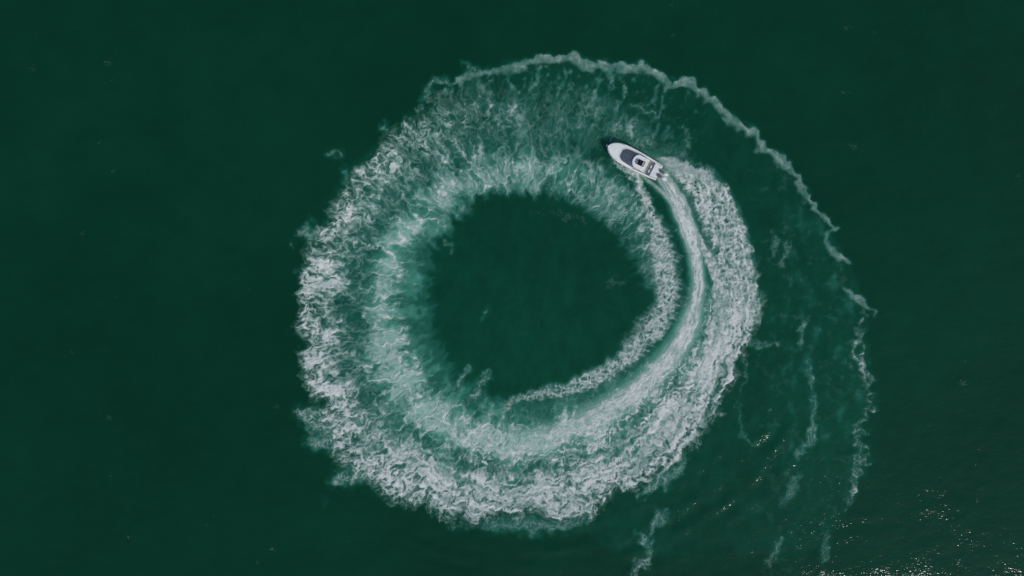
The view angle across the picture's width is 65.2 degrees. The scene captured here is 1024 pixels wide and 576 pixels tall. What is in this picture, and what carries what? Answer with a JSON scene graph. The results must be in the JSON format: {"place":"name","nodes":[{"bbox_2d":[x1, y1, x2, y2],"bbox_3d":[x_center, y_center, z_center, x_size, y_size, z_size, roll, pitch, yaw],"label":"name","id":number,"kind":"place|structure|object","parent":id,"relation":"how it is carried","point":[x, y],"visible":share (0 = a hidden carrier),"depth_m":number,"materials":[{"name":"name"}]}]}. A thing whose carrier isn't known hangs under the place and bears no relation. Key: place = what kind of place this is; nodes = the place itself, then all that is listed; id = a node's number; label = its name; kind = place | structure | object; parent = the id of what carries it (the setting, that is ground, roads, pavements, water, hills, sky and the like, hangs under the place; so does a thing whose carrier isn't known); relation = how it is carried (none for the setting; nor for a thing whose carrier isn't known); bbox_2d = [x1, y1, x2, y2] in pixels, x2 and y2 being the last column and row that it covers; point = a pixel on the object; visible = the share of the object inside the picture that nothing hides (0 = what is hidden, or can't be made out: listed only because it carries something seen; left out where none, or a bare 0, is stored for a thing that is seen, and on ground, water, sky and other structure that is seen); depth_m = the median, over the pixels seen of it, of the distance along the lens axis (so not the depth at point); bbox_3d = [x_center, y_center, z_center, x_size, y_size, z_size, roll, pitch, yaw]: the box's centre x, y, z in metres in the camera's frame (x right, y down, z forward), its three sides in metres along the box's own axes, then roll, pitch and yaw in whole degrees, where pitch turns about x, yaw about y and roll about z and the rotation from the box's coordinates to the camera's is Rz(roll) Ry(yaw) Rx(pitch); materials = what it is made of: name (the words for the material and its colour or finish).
{"place":"outdoors","nodes":[
{"label":"outdoors","id":0,"kind":"place"},
{"bbox_2d":[0,0,1023,575],"bbox_3d":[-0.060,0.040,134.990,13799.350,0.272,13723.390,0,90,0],"label":"sea","id":1,"kind":"structure","parent":0,"point":[176,178],"depth_m":135.00,"materials":[{"name":"liquid"}]},
{"bbox_2d":[296,104,759,523],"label":"wake foam","id":2,"kind":"object","parent":1,"relation":"on","point":[700,373],"visible":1,"depth_m":134.85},
{"bbox_2d":[300,124,810,566],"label":"foam wisps","id":3,"kind":"object","parent":1,"relation":"on","point":[354,476],"visible":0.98,"depth_m":134.87,"materials":[{"name":"white liquid"}]},
{"bbox_2d":[518,162,678,400],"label":"bow wave foam","id":4,"kind":"object","parent":1,"relation":"on","point":[660,251],"visible":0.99,"depth_m":134.78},
{"bbox_2d":[506,170,728,444],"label":"propeller wash","id":5,"kind":"object","parent":1,"relation":"on","point":[675,198],"visible":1,"depth_m":134.84,"materials":[{"name":"liquid"}]},
{"bbox_2d":[606,143,663,180],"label":"motorboat","id":6,"kind":"object","parent":1,"relation":"on","point":[627,156],"visible":1,"depth_m":133.65,"materials":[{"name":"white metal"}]},
{"bbox_2d":[658,156,760,474],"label":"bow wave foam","id":7,"kind":"object","parent":1,"relation":"on","point":[686,170],"visible":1,"depth_m":134.72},
{"bbox_2d":[544,55,874,493],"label":"foam line","id":8,"kind":"object","parent":1,"relation":"on","point":[861,362],"visible":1,"depth_m":134.84,"materials":[{"name":"white liquid"}]}
]}

